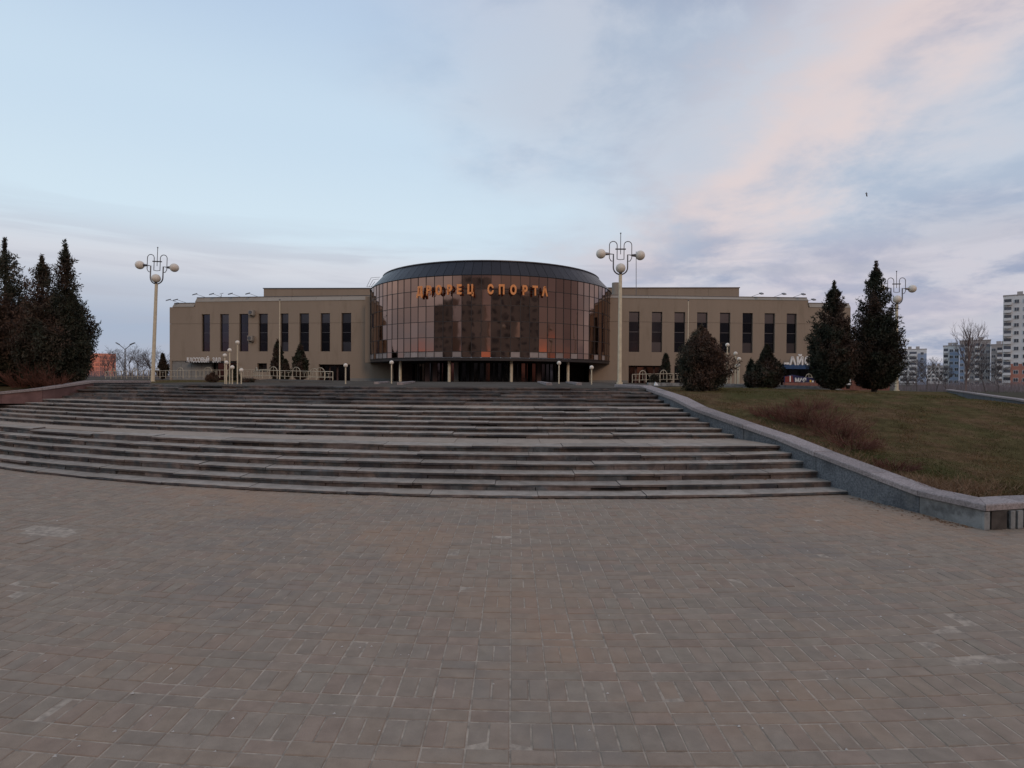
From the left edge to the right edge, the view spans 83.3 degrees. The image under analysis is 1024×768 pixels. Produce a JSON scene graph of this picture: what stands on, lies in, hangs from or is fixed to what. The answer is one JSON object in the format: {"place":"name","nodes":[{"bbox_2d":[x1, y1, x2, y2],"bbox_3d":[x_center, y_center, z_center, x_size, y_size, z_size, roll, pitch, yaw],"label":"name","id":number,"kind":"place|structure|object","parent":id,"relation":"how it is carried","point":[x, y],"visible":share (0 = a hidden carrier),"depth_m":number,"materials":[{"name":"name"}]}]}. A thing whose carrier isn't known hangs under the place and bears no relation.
{"place":"outdoors","nodes":[
{"label":"outdoors","id":0,"kind":"place"},
{"bbox_2d":[89,353,115,375],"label":"apartment block","id":1,"kind":"structure","parent":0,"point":[96,365],"depth_m":252.59,"materials":[{"name":"orange brick"}]},
{"bbox_2d":[85,375,892,389],"bbox_3d":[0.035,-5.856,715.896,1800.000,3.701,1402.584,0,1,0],"label":"terrace","id":2,"kind":"structure","parent":0,"point":[503,384],"depth_m":26.79,"materials":[{"name":"concrete"}]},
{"bbox_2d":[0,381,179,391],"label":"planting bed","id":3,"kind":"object","parent":2,"relation":"on","point":[5,388],"visible":0.23,"depth_m":16.68,"materials":[{"name":"soil"}]},
{"bbox_2d":[0,303,27,385],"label":"thuja tree","id":4,"kind":"object","parent":3,"relation":"on","point":[14,364],"visible":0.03,"depth_m":17.03,"materials":[{"name":"green plant"}]},
{"bbox_2d":[0,237,29,386],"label":"thuja tree","id":5,"kind":"object","parent":3,"relation":"on","point":[10,291],"visible":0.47,"depth_m":16.95,"materials":[{"name":"green plant"}]},
{"bbox_2d":[0,370,33,387],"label":"bush","id":6,"kind":"object","parent":3,"relation":"on","point":[12,383],"visible":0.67,"depth_m":16.06,"materials":[{"name":"brown plant"}]},
{"bbox_2d":[9,359,59,387],"bbox_3d":[-13.262,-0.330,16.152,1.410,0.892,1.243,1,1,39],"label":"bush","id":7,"kind":"object","parent":3,"relation":"on","point":[36,383],"visible":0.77,"depth_m":16.02,"materials":[{"name":"brown plant"}]},
{"bbox_2d":[3,253,74,388],"bbox_3d":[-13.384,-1.733,16.596,2.017,4.113,1.743,0,1,0],"label":"thuja tree","id":8,"kind":"object","parent":3,"relation":"on","point":[32,342],"visible":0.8,"depth_m":16.28,"materials":[{"name":"green plant"}]},
{"bbox_2d":[32,370,75,385],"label":"bush","id":9,"kind":"object","parent":3,"relation":"on","point":[59,381],"visible":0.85,"depth_m":16.11,"materials":[{"name":"brown plant"}]},
{"bbox_2d":[50,289,99,382],"bbox_3d":[-12.942,-1.348,16.959,1.212,2.900,1.205,0,1,0],"label":"thuja tree","id":10,"kind":"object","parent":3,"relation":"on","point":[78,364],"visible":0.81,"depth_m":16.86,"materials":[{"name":"green plant"}]},
{"bbox_2d":[0,380,150,403],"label":"cheek wall","id":11,"kind":"structure","parent":3,"relation":"on","point":[39,394],"depth_m":15.64,"materials":[{"name":"grey stone"}]},
{"bbox_2d":[48,239,103,382],"bbox_3d":[-13.539,-2.112,17.599,1.777,4.663,1.527,0,1,0],"label":"thuja tree","id":12,"kind":"object","parent":3,"relation":"on","point":[66,279],"visible":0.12,"depth_m":17.49,"materials":[{"name":"green plant"}]},
{"bbox_2d":[99,351,116,377],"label":"bare tree","id":13,"kind":"object","parent":2,"relation":"on","point":[105,364],"visible":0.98,"depth_m":105.03,"materials":[{"name":"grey plant"}]},
{"bbox_2d":[105,347,123,375],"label":"bare tree","id":14,"kind":"object","parent":2,"relation":"on","point":[112,365],"visible":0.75,"depth_m":141.20,"materials":[{"name":"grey plant"}]},
{"bbox_2d":[116,357,127,376],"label":"bare tree","id":15,"kind":"object","parent":2,"relation":"on","point":[122,362],"visible":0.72,"depth_m":138.63,"materials":[{"name":"grey plant"}]},
{"bbox_2d":[115,342,134,378],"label":"street lamp","id":16,"kind":"object","parent":2,"relation":"on","point":[125,358],"visible":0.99,"depth_m":89.90,"materials":[{"name":"grey metal"}]},
{"bbox_2d":[114,345,140,377],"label":"bare tree","id":17,"kind":"object","parent":2,"relation":"on","point":[128,360],"visible":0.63,"depth_m":136.19,"materials":[{"name":"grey plant"}]},
{"bbox_2d":[128,350,144,374],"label":"bare tree","id":18,"kind":"object","parent":2,"relation":"on","point":[137,356],"visible":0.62,"depth_m":132.75,"materials":[{"name":"grey plant"}]},
{"bbox_2d":[129,354,150,375],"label":"bare tree","id":19,"kind":"object","parent":2,"relation":"on","point":[138,361],"visible":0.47,"depth_m":129.71,"materials":[{"name":"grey plant"}]},
{"bbox_2d":[127,349,161,375],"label":"bare tree","id":20,"kind":"object","parent":2,"relation":"on","point":[148,359],"visible":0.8,"depth_m":126.06,"materials":[{"name":"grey plant"}]},
{"bbox_2d":[135,247,178,380],"bbox_3d":[-21.038,-4.005,33.934,2.540,8.144,0.550,3,1,0],"label":"street lamp","id":21,"kind":"object","parent":2,"relation":"on","point":[155,279],"visible":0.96,"depth_m":33.89,"materials":[{"name":"white metal"}]},
{"bbox_2d":[155,352,169,379],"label":"thuja tree","id":22,"kind":"object","parent":2,"relation":"on","point":[163,364],"visible":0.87,"depth_m":69.78,"materials":[{"name":"green plant"}]},
{"bbox_2d":[133,380,235,381],"bbox_3d":[-23.658,-0.028,45.504,12.871,0.500,5.784,1,1,15],"label":"planting bed","id":23,"kind":"object","parent":2,"relation":"on","point":[184,380],"visible":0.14,"depth_m":44.12,"materials":[{"name":"grey stone"}]},
{"bbox_2d":[227,364,240,380],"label":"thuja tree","id":24,"kind":"object","parent":23,"relation":"on","point":[235,373],"visible":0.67,"depth_m":45.78,"materials":[{"name":"green plant"}]},
{"bbox_2d":[105,367,270,378],"bbox_3d":[-32.836,-1.087,57.216,19.789,1.283,1.650,0,1,12],"label":"railing","id":25,"kind":"object","parent":2,"relation":"on","point":[171,376],"visible":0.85,"depth_m":57.12,"materials":[{"name":"beige metal"}]},
{"bbox_2d":[205,372,218,382],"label":"shrub","id":26,"kind":"object","parent":2,"relation":"on","point":[211,377],"visible":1,"depth_m":39.78,"materials":[{"name":"green plant"}]},
{"bbox_2d":[223,354,226,383],"bbox_3d":[-13.704,-0.691,27.495,0.192,1.522,0.190,0,1,0],"label":"globe post","id":27,"kind":"object","parent":2,"relation":"on","point":[224,355],"visible":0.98,"depth_m":27.47,"materials":[{"name":"beige metal"}]},
{"bbox_2d":[227,348,231,383],"bbox_3d":[-13.477,-0.817,27.494,0.192,1.772,0.190,0,1,0],"label":"globe post","id":28,"kind":"object","parent":2,"relation":"on","point":[229,350],"visible":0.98,"depth_m":27.46,"materials":[{"name":"beige metal"}]},
{"bbox_2d":[235,341,239,383],"bbox_3d":[-13.104,-1.003,27.491,0.192,2.144,0.190,0,1,0],"label":"globe post","id":29,"kind":"object","parent":2,"relation":"on","point":[237,342],"visible":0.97,"depth_m":27.46,"materials":[{"name":"beige metal"}]},
{"bbox_2d":[236,376,258,382],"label":"shrub","id":30,"kind":"object","parent":2,"relation":"on","point":[251,379],"visible":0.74,"depth_m":40.68,"materials":[{"name":"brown plant"}]},
{"bbox_2d":[253,367,261,377],"bbox_3d":[-22.164,-0.997,50.144,0.065,0.942,13.189,0,1,-27],"label":"railing","id":31,"kind":"object","parent":2,"relation":"on","point":[256,373],"visible":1,"depth_m":51.31,"materials":[{"name":"beige metal"}]},
{"bbox_2d":[268,338,283,378],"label":"thuja tree","id":32,"kind":"object","parent":2,"relation":"on","point":[275,359],"visible":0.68,"depth_m":54.66,"materials":[{"name":"green plant"}]},
{"bbox_2d":[279,299,280,378],"bbox_3d":[-20.146,-3.744,49.963,0.129,7.266,0.129,1,1,22],"label":"flagpole","id":33,"kind":"object","parent":2,"relation":"on","point":[279,338],"visible":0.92,"depth_m":49.92,"materials":[{"name":"beige metal"}]},
{"bbox_2d":[278,358,291,378],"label":"thuja tree","id":34,"kind":"object","parent":2,"relation":"on","point":[285,365],"visible":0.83,"depth_m":53.76,"materials":[{"name":"green plant"}]},
{"bbox_2d":[290,343,309,379],"bbox_3d":[-19.896,-2.093,53.969,1.863,3.707,1.884,1,1,36],"label":"thuja tree","id":35,"kind":"object","parent":2,"relation":"on","point":[300,361],"visible":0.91,"depth_m":53.68,"materials":[{"name":"green plant"}]},
{"bbox_2d":[291,368,332,378],"bbox_3d":[-19.597,-1.012,53.993,7.993,1.014,0.066,1,1,30],"label":"railing","id":36,"kind":"object","parent":2,"relation":"on","point":[317,374],"visible":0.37,"depth_m":53.00,"materials":[{"name":"beige metal"}]},
{"bbox_2d":[254,379,379,382],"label":"ramp","id":37,"kind":"structure","parent":2,"relation":"on","point":[291,381],"depth_m":40.86,"materials":[{"name":"concrete"}]},
{"bbox_2d":[262,366,332,379],"bbox_3d":[-15.908,-0.794,42.495,7.055,1.016,0.064,1,1,25],"label":"railing","id":38,"kind":"object","parent":37,"relation":"on","point":[316,371],"visible":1,"depth_m":42.48,"materials":[{"name":"beige metal"}]},
{"bbox_2d":[397,381,414,384],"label":"kerb","id":39,"kind":"structure","parent":2,"relation":"on","point":[403,383],"depth_m":23.49,"materials":[{"name":"stone"}]},
{"bbox_2d":[166,260,850,384],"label":"sports palace","id":40,"kind":"structure","parent":2,"relation":"on","point":[437,321],"depth_m":60.03,"materials":[{"name":"beige concrete"}]},
{"bbox_2d":[203,314,209,350],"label":"window","id":41,"kind":"structure","parent":40,"relation":"in","point":[206,317],"depth_m":65.31,"materials":[{"name":"black glass"}]},
{"bbox_2d":[221,314,228,350],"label":"window","id":42,"kind":"structure","parent":40,"relation":"in","point":[224,317],"depth_m":65.02,"materials":[{"name":"black glass"}]},
{"bbox_2d":[240,314,248,350],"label":"window","id":43,"kind":"structure","parent":40,"relation":"in","point":[244,323],"depth_m":64.73,"materials":[{"name":"black glass"}]},
{"bbox_2d":[260,314,267,350],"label":"window","id":44,"kind":"structure","parent":40,"relation":"in","point":[263,317],"depth_m":64.42,"materials":[{"name":"black glass"}]},
{"bbox_2d":[281,314,287,350],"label":"window","id":45,"kind":"structure","parent":40,"relation":"in","point":[284,332],"depth_m":64.11,"materials":[{"name":"black glass"}]},
{"bbox_2d":[300,314,308,350],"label":"window","id":46,"kind":"structure","parent":40,"relation":"in","point":[304,318],"depth_m":63.81,"materials":[{"name":"black glass"}]},
{"bbox_2d":[321,313,329,350],"bbox_3d":[-20.484,-5.679,63.495,1.080,4.200,0.060,0,1,7],"label":"window","id":47,"kind":"structure","parent":40,"relation":"in","point":[325,317],"depth_m":63.50,"materials":[{"name":"black glass"}]},
{"bbox_2d":[342,313,350,350],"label":"window","id":48,"kind":"structure","parent":40,"relation":"in","point":[346,317],"depth_m":63.19,"materials":[{"name":"black glass"}]},
{"bbox_2d":[629,312,638,351],"bbox_3d":[12.707,-5.444,60.198,1.102,4.200,0.060,0,1,-3],"label":"window","id":49,"kind":"structure","parent":40,"relation":"in","point":[633,316],"depth_m":60.20,"materials":[{"name":"brown glass"}]},
{"bbox_2d":[652,312,661,351],"bbox_3d":[15.112,-5.431,60.340,1.101,4.200,0.060,0,1,-3],"label":"window","id":50,"kind":"structure","parent":40,"relation":"in","point":[656,316],"depth_m":60.34,"materials":[{"name":"black glass"}]},
{"bbox_2d":[674,312,684,351],"bbox_3d":[17.529,-5.418,60.484,1.140,4.200,0.063,0,1,-3],"label":"window","id":51,"kind":"structure","parent":40,"relation":"in","point":[678,316],"depth_m":60.48,"materials":[{"name":"black glass"}]},
{"bbox_2d":[697,313,706,329],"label":"window","id":52,"kind":"structure","parent":40,"relation":"in","point":[702,317],"depth_m":60.61,"materials":[{"name":"black glass"}]},
{"bbox_2d":[720,313,729,352],"bbox_3d":[22.373,-5.392,60.768,1.116,4.200,0.060,0,1,-3],"label":"window","id":53,"kind":"structure","parent":40,"relation":"in","point":[724,317],"depth_m":60.77,"materials":[{"name":"black glass"}]},
{"bbox_2d":[742,313,751,352],"bbox_3d":[24.807,-5.379,60.911,1.108,4.200,0.060,0,1,-3],"label":"window","id":54,"kind":"structure","parent":40,"relation":"in","point":[747,317],"depth_m":60.91,"materials":[{"name":"black glass"}]},
{"bbox_2d":[764,313,773,352],"bbox_3d":[27.190,-5.366,61.052,1.127,4.200,0.060,0,1,-3],"label":"window","id":55,"kind":"structure","parent":40,"relation":"in","point":[769,318],"depth_m":61.04,"materials":[{"name":"black glass"}]},
{"bbox_2d":[786,314,795,352],"bbox_3d":[29.577,-5.353,61.192,1.090,4.200,0.060,0,1,-3],"label":"window","id":56,"kind":"structure","parent":40,"relation":"in","point":[791,318],"depth_m":61.19,"materials":[{"name":"black glass"}]},
{"bbox_2d":[537,381,551,384],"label":"kerb","id":57,"kind":"structure","parent":2,"relation":"on","point":[545,383],"depth_m":22.76,"materials":[{"name":"concrete"}]},
{"bbox_2d":[557,361,560,383],"bbox_3d":[2.447,-0.550,29.996,0.220,1.300,0.217,0,1,0],"label":"globe post","id":58,"kind":"object","parent":2,"relation":"on","point":[559,363],"visible":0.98,"depth_m":29.98,"materials":[{"name":"white metal"}]},
{"bbox_2d":[566,381,581,384],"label":"kerb","id":59,"kind":"structure","parent":2,"relation":"on","point":[577,383],"depth_m":24.15,"materials":[{"name":"concrete"}]},
{"bbox_2d":[596,233,644,383],"bbox_3d":[5.624,-3.874,29.933,2.540,7.988,0.550,0,1,0],"label":"street lamp","id":60,"kind":"object","parent":2,"relation":"on","point":[620,267],"visible":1,"depth_m":29.89,"materials":[{"name":"beige metal"}]},
{"bbox_2d":[649,374,659,382],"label":"shrub","id":61,"kind":"object","parent":2,"relation":"on","point":[653,378],"visible":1,"depth_m":29.86,"materials":[{"name":"green plant"}]},
{"bbox_2d":[632,370,678,382],"bbox_3d":[11.565,-0.608,43.995,4.807,1.048,0.066,0,1,0],"label":"railing","id":62,"kind":"object","parent":2,"relation":"on","point":[663,373],"visible":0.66,"depth_m":43.98,"materials":[{"name":"beige metal"}]},
{"bbox_2d":[657,353,672,382],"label":"thuja tree","id":63,"kind":"object","parent":2,"relation":"on","point":[665,365],"visible":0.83,"depth_m":51.77,"materials":[{"name":"green plant"}]},
{"bbox_2d":[688,300,688,337],"bbox_3d":[15.883,-3.804,51.960,0.129,7.610,0.129,1,1,22],"label":"flagpole","id":64,"kind":"object","parent":2,"relation":"on","point":[688,318],"visible":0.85,"depth_m":51.90,"materials":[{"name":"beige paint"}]},
{"bbox_2d":[736,363,739,383],"bbox_3d":[10.745,-0.363,27.397,0.192,1.231,0.189,0,1,0],"label":"globe post","id":65,"kind":"object","parent":2,"relation":"on","point":[738,365],"visible":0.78,"depth_m":27.38,"materials":[{"name":"beige metal"}]},
{"bbox_2d":[647,383,841,389],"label":"kerb","id":66,"kind":"structure","parent":2,"relation":"on","point":[678,384],"depth_m":26.96,"materials":[{"name":"concrete"}]},
{"bbox_2d":[783,375,817,385],"bbox_3d":[22.637,-0.096,44.150,3.618,1.211,0.300,0,1,0],"label":"banner","id":67,"kind":"object","parent":2,"relation":"on","point":[792,380],"visible":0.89,"depth_m":44.02,"materials":[{"name":"red plastic"}]},
{"bbox_2d":[842,377,889,392],"bbox_3d":[31.698,-0.183,53.149,5.200,2.000,2.900,0,1,0],"label":"kiosk","id":68,"kind":"object","parent":2,"relation":"on","point":[853,386],"visible":0.05,"depth_m":52.01,"materials":[{"name":"red brick"}]},
{"bbox_2d":[927,364,942,383],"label":"apartment block","id":69,"kind":"structure","parent":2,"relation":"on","point":[941,370],"depth_m":377.65,"materials":[{"name":"white concrete"}]},
{"bbox_2d":[0,469,1023,767],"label":"plaza","id":70,"kind":"structure","parent":0,"point":[688,633],"depth_m":3.78,"materials":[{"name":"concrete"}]},
{"bbox_2d":[0,384,847,498],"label":"staircase","id":71,"kind":"structure","parent":70,"relation":"on","point":[557,442],"depth_m":10.33,"materials":[{"name":"stone"}]},
{"bbox_2d":[43,506,981,756],"bbox_3d":[0.358,1.611,4.996,11.327,0.009,5.130,0,1,0],"label":"grit","id":72,"kind":"object","parent":70,"relation":"on","point":[115,730],"visible":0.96,"depth_m":3.08,"materials":[{"name":"grey gravel"}]},
{"bbox_2d":[74,399,1020,527],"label":"dead leaves","id":73,"kind":"object","parent":70,"relation":"on","point":[937,519],"visible":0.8,"depth_m":7.89,"materials":[{"name":"brown plant"}]},
{"bbox_2d":[614,384,1023,529],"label":"cheek wall","id":74,"kind":"structure","parent":70,"relation":"on","point":[857,478],"depth_m":8.01,"materials":[{"name":"grey stone"}]},
{"bbox_2d":[946,389,1023,403],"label":"retaining wall","id":75,"kind":"structure","parent":70,"relation":"on","point":[971,395],"depth_m":27.41,"materials":[{"name":"grey stone"}]},
{"bbox_2d":[0,0,1023,380],"label":"sky","id":76,"kind":"structure","parent":0,"point":[257,145],"materials":[{"name":"blue"}]},
{"bbox_2d":[603,381,1023,398],"bbox_3d":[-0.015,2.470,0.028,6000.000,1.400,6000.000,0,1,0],"label":"ground","id":77,"kind":"structure","parent":0,"point":[1015,394],"depth_m":119.58,"materials":[{"name":"green plant"}]},
{"bbox_2d":[88,364,1023,392],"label":"scrub","id":78,"kind":"object","parent":77,"relation":"on","point":[1006,387],"visible":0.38,"depth_m":134.27,"materials":[{"name":"brown plant"}]},
{"bbox_2d":[900,373,915,390],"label":"bare tree","id":79,"kind":"object","parent":77,"relation":"on","point":[905,377],"visible":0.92,"depth_m":79.94,"materials":[{"name":"grey plant"}]},
{"bbox_2d":[899,346,926,384],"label":"apartment block","id":80,"kind":"structure","parent":77,"relation":"on","point":[919,353],"depth_m":296.09,"materials":[{"name":"white concrete"}]},
{"bbox_2d":[907,358,931,391],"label":"bare tree","id":81,"kind":"object","parent":77,"relation":"on","point":[917,374],"visible":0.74,"depth_m":89.92,"materials":[{"name":"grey plant"}]},
{"bbox_2d":[911,355,946,391],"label":"bare tree","id":82,"kind":"object","parent":77,"relation":"on","point":[921,370],"visible":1,"depth_m":84.91,"materials":[{"name":"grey plant"}]},
{"bbox_2d":[924,363,954,391],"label":"bare tree","id":83,"kind":"object","parent":77,"relation":"on","point":[937,373],"visible":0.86,"depth_m":94.57,"materials":[{"name":"grey plant"}]},
{"bbox_2d":[934,366,954,391],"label":"bare tree","id":84,"kind":"object","parent":77,"relation":"on","point":[948,376],"visible":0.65,"depth_m":99.79,"materials":[{"name":"grey plant"}]},
{"bbox_2d":[943,343,959,385],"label":"apartment block","id":85,"kind":"structure","parent":77,"relation":"on","point":[950,355],"depth_m":259.97,"materials":[{"name":"white concrete"}]},
{"bbox_2d":[949,318,989,390],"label":"bare tree","id":86,"kind":"object","parent":77,"relation":"on","point":[968,353],"visible":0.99,"depth_m":93.29,"materials":[{"name":"brown plant"}]},
{"bbox_2d":[959,337,990,385],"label":"apartment block","id":87,"kind":"structure","parent":77,"relation":"on","point":[987,348],"depth_m":251.31,"materials":[{"name":"grey concrete"}]},
{"bbox_2d":[962,351,997,391],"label":"bare tree","id":88,"kind":"object","parent":77,"relation":"on","point":[983,367],"visible":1,"depth_m":90.10,"materials":[{"name":"brown plant"}]},
{"bbox_2d":[979,358,1010,391],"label":"bare tree","id":89,"kind":"object","parent":77,"relation":"on","point":[997,370],"visible":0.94,"depth_m":95.51,"materials":[{"name":"brown plant"}]},
{"bbox_2d":[990,341,1002,385],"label":"apartment block","id":90,"kind":"structure","parent":77,"relation":"on","point":[997,350],"depth_m":244.68,"materials":[{"name":"white concrete"}]},
{"bbox_2d":[1002,291,1023,385],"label":"apartment block","id":91,"kind":"structure","parent":77,"relation":"on","point":[1013,331],"depth_m":205.75,"materials":[{"name":"concrete"}]},
{"bbox_2d":[657,387,1023,497],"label":"lawn","id":92,"kind":"structure","parent":0,"point":[950,407],"depth_m":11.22,"materials":[{"name":"plant"}]},
{"bbox_2d":[674,321,742,391],"bbox_3d":[5.314,-0.680,15.765,1.756,2.128,1.601,0,1,0],"label":"thuja tree","id":93,"kind":"object","parent":92,"relation":"on","point":[702,356],"visible":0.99,"depth_m":15.44,"materials":[{"name":"green plant"}]},
{"bbox_2d":[743,358,754,387],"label":"thuja tree","id":94,"kind":"object","parent":92,"relation":"on","point":[749,366],"visible":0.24,"depth_m":24.94,"materials":[{"name":"green plant"}]},
{"bbox_2d":[743,343,785,387],"bbox_3d":[10.537,-0.727,23.931,1.803,2.033,1.644,0,1,0],"label":"thuja tree","id":95,"kind":"object","parent":92,"relation":"on","point":[768,370],"visible":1,"depth_m":23.71,"materials":[{"name":"green plant"}]},
{"bbox_2d":[744,400,799,417],"bbox_3d":[5.296,0.514,11.799,1.074,0.390,1.064,1,1,19],"label":"bush","id":96,"kind":"object","parent":92,"relation":"on","point":[755,412],"visible":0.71,"depth_m":11.78,"materials":[{"name":"brown plant"}]},
{"bbox_2d":[758,396,835,427],"bbox_3d":[5.538,0.519,11.288,1.440,0.628,1.363,0,1,0],"label":"bush","id":97,"kind":"object","parent":92,"relation":"on","point":[784,418],"visible":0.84,"depth_m":11.12,"materials":[{"name":"brown plant"}]},
{"bbox_2d":[783,393,840,409],"bbox_3d":[6.415,0.356,12.322,1.135,0.390,1.123,0,1,12],"label":"bush","id":98,"kind":"object","parent":92,"relation":"on","point":[820,404],"visible":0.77,"depth_m":12.21,"materials":[{"name":"brown plant"}]},
{"bbox_2d":[774,398,865,430],"bbox_3d":[5.826,0.538,11.026,1.573,0.628,1.640,0,1,-13],"label":"bush","id":99,"kind":"object","parent":92,"relation":"on","point":[827,418],"visible":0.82,"depth_m":10.76,"materials":[{"name":"brown plant"}]},
{"bbox_2d":[804,280,860,389],"bbox_3d":[12.517,-1.873,22.497,2.025,4.448,2.252,0,1,0],"label":"thuja tree","id":100,"kind":"object","parent":92,"relation":"on","point":[832,356],"visible":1,"depth_m":22.11,"materials":[{"name":"green plant"}]},
{"bbox_2d":[799,413,879,441],"bbox_3d":[5.832,0.722,10.364,1.278,0.517,1.420,1,1,40],"label":"bush","id":101,"kind":"object","parent":92,"relation":"on","point":[844,433],"visible":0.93,"depth_m":10.15,"materials":[{"name":"brown plant"}]},
{"bbox_2d":[819,426,887,450],"bbox_3d":[5.740,0.909,9.600,1.068,0.376,0.927,0,1,-20],"label":"bush","id":102,"kind":"object","parent":92,"relation":"on","point":[873,444],"visible":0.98,"depth_m":9.51,"materials":[{"name":"brown plant"}]},
{"bbox_2d":[850,260,910,391],"bbox_3d":[14.748,-2.344,23.360,2.718,5.467,2.742,0,1,0],"label":"thuja tree","id":103,"kind":"object","parent":92,"relation":"on","point":[877,335],"visible":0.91,"depth_m":22.98,"materials":[{"name":"green plant"}]},
{"bbox_2d":[870,455,924,471],"bbox_3d":[5.603,1.167,8.389,0.716,0.223,0.704,1,1,41],"label":"bush","id":104,"kind":"object","parent":92,"relation":"on","point":[900,467],"visible":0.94,"depth_m":8.34,"materials":[{"name":"brown plant"}]},
{"bbox_2d":[879,271,916,390],"bbox_3d":[25.015,-3.379,37.438,2.540,7.960,0.550,0,1,0],"label":"street lamp","id":105,"kind":"object","parent":92,"relation":"on","point":[897,299],"visible":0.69,"depth_m":37.40,"materials":[{"name":"beige metal"}]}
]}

